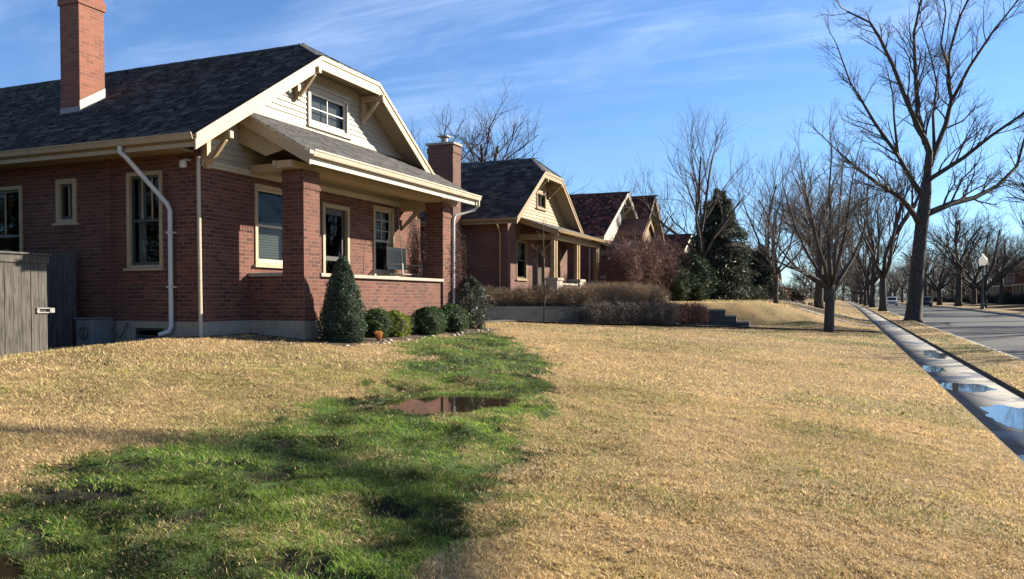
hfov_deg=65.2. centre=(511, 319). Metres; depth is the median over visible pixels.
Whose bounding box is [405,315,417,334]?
boxwood
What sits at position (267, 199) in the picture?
window
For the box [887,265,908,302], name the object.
bare tree
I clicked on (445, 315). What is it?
boxwood
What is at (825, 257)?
bare tree
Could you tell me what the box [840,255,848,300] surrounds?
bare tree
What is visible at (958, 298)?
bare tree
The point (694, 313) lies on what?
hedge
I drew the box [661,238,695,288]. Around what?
bare shrub
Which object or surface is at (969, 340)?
kerb
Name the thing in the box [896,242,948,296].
bare tree
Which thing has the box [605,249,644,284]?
bare shrub
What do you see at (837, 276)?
bare tree
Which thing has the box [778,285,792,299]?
barberry
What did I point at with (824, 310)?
path
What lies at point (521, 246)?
window
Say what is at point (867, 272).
bare tree
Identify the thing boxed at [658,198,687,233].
bare tree
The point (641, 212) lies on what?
brick house
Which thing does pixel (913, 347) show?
sidewalk
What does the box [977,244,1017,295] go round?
bare tree
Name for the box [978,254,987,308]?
street lamp
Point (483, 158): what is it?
bare tree
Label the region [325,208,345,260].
door
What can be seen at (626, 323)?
path
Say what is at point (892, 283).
bare tree
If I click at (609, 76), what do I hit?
sky
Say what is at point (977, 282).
bare tree
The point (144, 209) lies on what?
window
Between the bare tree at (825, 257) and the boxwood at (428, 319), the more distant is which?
the bare tree at (825, 257)
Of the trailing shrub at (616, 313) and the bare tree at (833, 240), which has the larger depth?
the bare tree at (833, 240)
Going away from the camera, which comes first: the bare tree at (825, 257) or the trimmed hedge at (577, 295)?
the trimmed hedge at (577, 295)
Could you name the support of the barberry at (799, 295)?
on the ground at (768, 315)
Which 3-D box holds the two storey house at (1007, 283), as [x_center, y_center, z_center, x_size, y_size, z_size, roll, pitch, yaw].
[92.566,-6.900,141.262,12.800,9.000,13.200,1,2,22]
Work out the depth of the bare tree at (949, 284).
285.08 m
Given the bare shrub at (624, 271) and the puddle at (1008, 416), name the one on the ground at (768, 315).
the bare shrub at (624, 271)
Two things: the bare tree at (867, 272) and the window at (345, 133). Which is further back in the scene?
the bare tree at (867, 272)
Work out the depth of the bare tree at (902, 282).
209.99 m
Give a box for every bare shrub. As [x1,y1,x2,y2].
[594,232,645,284]
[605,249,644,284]
[622,231,666,286]
[637,232,683,290]
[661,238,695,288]
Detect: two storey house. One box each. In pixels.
[990,261,1023,295]
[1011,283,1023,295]
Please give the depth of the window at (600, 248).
41.80 m
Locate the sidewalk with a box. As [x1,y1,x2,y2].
[846,301,1023,454]
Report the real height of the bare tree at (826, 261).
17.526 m
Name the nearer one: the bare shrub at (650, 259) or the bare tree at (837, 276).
the bare shrub at (650, 259)
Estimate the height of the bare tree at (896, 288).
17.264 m
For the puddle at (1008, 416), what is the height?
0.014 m
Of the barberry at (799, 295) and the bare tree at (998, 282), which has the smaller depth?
the barberry at (799, 295)
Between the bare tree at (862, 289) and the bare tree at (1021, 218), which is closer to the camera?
the bare tree at (1021, 218)
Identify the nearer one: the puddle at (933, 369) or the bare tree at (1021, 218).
the puddle at (933, 369)
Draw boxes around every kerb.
[850,299,1023,316]
[877,307,1023,360]
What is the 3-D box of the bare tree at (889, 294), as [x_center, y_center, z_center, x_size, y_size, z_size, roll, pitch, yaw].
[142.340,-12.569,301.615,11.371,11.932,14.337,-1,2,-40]
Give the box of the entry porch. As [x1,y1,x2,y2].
[615,218,656,249]
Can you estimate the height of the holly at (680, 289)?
2.078 m
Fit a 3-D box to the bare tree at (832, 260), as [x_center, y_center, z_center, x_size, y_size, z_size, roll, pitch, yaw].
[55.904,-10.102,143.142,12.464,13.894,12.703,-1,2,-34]
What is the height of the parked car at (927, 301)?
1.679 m
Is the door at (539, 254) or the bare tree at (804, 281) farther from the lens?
the bare tree at (804, 281)
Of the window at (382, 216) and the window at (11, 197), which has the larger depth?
the window at (382, 216)
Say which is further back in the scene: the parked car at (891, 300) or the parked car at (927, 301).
the parked car at (891, 300)
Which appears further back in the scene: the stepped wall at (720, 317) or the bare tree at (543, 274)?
the stepped wall at (720, 317)
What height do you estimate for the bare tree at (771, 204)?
12.649 m
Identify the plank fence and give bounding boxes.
[0,251,54,356]
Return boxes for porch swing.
[386,196,422,275]
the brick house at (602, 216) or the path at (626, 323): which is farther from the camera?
the brick house at (602, 216)
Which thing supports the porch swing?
hanging from the brick house at (257, 191)
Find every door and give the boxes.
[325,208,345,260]
[537,245,544,291]
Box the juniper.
[455,274,493,328]
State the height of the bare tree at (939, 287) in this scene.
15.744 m
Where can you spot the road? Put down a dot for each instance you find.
(1002, 333)
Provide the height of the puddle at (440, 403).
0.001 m
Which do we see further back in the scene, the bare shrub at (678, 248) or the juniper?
the bare shrub at (678, 248)
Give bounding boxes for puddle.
[0,554,32,578]
[376,394,533,414]
[920,365,945,372]
[923,350,946,358]
[940,383,996,391]
[979,404,1023,429]
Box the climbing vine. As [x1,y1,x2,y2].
[419,215,471,308]
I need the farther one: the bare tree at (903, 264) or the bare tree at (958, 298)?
the bare tree at (903, 264)
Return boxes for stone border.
[789,300,812,305]
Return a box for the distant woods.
[781,272,994,301]
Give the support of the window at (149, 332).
in the brick house at (257, 191)
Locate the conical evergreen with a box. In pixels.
[316,254,368,342]
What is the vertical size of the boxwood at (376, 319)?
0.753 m
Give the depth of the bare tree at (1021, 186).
61.84 m
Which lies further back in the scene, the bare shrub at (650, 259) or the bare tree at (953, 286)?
the bare tree at (953, 286)
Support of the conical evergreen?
on the ground at (768, 315)
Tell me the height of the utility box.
0.750 m
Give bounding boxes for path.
[484,320,865,330]
[781,300,864,319]
[792,306,873,325]
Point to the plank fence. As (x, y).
(23, 304)
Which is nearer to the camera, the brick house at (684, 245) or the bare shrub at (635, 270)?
the bare shrub at (635, 270)
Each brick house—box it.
[0,0,481,342]
[420,135,609,302]
[567,191,646,286]
[631,195,665,252]
[664,233,693,252]
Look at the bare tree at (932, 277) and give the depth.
154.50 m
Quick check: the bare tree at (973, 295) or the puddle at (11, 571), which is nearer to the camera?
the puddle at (11, 571)
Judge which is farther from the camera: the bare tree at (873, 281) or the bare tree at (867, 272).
the bare tree at (867, 272)
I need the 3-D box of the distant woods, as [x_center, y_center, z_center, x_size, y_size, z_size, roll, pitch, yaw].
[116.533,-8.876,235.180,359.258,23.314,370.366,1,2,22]
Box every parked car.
[887,297,897,305]
[923,297,932,306]
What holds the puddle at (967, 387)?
on the sidewalk
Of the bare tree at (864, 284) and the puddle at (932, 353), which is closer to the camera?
the puddle at (932, 353)
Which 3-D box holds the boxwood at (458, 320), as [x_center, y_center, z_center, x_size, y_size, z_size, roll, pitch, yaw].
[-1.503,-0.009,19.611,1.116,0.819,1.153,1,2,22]
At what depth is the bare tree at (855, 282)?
201.67 m
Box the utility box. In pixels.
[73,317,127,345]
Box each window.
[0,185,22,251]
[52,178,78,225]
[123,170,165,270]
[132,325,166,339]
[253,183,282,268]
[307,86,351,139]
[372,205,396,275]
[461,242,466,277]
[515,240,528,280]
[535,192,546,211]
[550,246,560,277]
[600,248,605,278]
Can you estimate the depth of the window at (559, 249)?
35.19 m
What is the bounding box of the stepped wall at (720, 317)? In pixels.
[701,309,749,327]
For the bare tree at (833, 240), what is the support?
on the ground at (768, 315)
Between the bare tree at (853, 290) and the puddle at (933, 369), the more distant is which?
the bare tree at (853, 290)
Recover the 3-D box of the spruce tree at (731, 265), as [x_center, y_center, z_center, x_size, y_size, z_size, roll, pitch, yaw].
[14.165,-4.803,55.606,7.841,8.970,7.516,1,2,22]
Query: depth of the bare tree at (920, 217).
54.12 m
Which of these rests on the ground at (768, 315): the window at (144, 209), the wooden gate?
the wooden gate
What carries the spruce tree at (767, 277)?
on the ground at (768, 315)
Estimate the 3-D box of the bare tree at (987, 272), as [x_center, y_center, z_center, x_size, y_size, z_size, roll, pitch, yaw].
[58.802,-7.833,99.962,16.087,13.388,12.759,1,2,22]
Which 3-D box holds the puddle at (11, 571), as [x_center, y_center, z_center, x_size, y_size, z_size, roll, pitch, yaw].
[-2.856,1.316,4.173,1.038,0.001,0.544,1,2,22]
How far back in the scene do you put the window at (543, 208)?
33.06 m
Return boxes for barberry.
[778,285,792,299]
[786,288,811,302]
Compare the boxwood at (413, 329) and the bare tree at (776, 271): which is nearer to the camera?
the boxwood at (413, 329)
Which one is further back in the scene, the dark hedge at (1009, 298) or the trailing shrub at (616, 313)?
the dark hedge at (1009, 298)
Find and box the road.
[845,299,1023,359]
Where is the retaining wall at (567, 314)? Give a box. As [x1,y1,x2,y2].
[466,306,679,324]
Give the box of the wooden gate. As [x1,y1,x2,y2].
[47,250,76,347]
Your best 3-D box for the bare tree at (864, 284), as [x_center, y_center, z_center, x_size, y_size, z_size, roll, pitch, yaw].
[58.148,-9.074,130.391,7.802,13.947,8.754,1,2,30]
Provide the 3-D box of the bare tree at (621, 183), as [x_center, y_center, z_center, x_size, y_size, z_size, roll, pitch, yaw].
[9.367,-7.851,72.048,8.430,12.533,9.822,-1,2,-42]
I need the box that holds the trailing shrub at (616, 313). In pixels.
[579,296,680,325]
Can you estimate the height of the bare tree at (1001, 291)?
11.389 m
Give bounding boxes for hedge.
[451,280,671,305]
[651,300,713,324]
[927,290,1023,303]
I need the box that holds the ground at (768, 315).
[0,299,1023,578]
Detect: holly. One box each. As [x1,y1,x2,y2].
[651,264,697,301]
[672,252,721,300]
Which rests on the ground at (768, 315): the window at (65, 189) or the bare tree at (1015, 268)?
the bare tree at (1015, 268)
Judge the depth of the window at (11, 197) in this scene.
17.24 m
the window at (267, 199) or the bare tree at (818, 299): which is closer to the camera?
the window at (267, 199)
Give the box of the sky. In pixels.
[0,0,1023,298]
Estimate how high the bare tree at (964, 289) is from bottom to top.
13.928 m
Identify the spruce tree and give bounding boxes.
[687,185,772,299]
[745,241,789,301]
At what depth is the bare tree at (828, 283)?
34.33 m
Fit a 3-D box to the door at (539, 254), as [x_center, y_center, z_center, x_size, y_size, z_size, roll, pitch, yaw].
[1.125,-2.014,32.998,0.160,2.100,0.900,1,2,22]
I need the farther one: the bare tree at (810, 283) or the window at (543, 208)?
the bare tree at (810, 283)
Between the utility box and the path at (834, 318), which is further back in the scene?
the path at (834, 318)
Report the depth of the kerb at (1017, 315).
86.29 m
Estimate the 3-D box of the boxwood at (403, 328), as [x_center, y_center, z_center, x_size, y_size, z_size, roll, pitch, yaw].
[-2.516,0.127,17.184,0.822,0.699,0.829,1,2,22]
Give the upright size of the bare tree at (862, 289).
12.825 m
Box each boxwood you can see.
[362,307,398,337]
[387,310,412,336]
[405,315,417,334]
[410,306,445,334]
[431,306,450,332]
[439,304,473,332]
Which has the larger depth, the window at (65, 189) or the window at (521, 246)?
the window at (521, 246)
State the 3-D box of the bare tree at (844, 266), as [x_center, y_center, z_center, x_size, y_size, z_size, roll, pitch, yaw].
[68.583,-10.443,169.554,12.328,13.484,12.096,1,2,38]
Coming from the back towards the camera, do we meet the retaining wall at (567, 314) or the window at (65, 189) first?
the retaining wall at (567, 314)
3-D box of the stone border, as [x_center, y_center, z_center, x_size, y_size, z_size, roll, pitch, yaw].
[21.952,-1.353,62.757,3.232,0.620,0.356,0,2,12]
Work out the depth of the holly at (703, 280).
41.46 m
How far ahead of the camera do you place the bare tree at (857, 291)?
165.08 m
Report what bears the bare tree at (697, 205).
on the ground at (768, 315)
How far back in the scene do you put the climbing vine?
21.13 m
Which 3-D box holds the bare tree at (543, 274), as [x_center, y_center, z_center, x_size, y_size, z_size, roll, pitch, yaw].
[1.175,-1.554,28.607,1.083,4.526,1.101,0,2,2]
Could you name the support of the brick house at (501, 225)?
on the ground at (768, 315)
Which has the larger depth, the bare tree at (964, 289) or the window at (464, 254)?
the bare tree at (964, 289)
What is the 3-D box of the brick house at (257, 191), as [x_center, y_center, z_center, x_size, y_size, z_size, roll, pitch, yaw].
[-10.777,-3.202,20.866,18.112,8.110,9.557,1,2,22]
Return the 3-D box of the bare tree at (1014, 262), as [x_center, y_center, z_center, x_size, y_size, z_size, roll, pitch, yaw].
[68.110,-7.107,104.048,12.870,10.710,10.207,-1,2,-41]
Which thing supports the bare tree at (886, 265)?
on the ground at (768, 315)
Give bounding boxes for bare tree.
[409,76,593,200]
[533,217,559,321]
[584,168,642,195]
[625,95,767,257]
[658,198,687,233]
[709,142,825,258]
[722,93,893,331]
[723,157,834,303]
[752,151,909,309]
[764,189,863,260]
[788,261,814,297]
[789,185,870,301]
[790,237,869,278]
[791,262,814,293]
[794,210,875,269]
[796,0,1023,322]
[806,248,856,281]
[806,256,852,289]
[826,129,951,310]
[833,224,905,304]
[835,171,930,306]
[836,258,896,303]
[838,245,881,302]
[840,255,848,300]
[844,252,887,303]
[845,268,858,302]
[847,225,889,305]
[875,273,901,296]
[886,220,994,304]
[886,257,904,296]
[886,271,900,296]
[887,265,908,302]
[890,257,909,296]
[892,250,933,280]
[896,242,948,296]
[898,231,952,299]
[909,211,1023,304]
[926,207,1023,307]
[927,198,1013,305]
[930,252,993,296]
[934,255,970,294]
[937,272,955,293]
[962,265,990,291]
[963,152,1023,202]
[971,232,1023,304]
[973,227,1012,285]
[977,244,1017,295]
[995,233,1023,277]
[997,249,1023,279]
[1000,187,1023,254]
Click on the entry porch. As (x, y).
(643, 225)

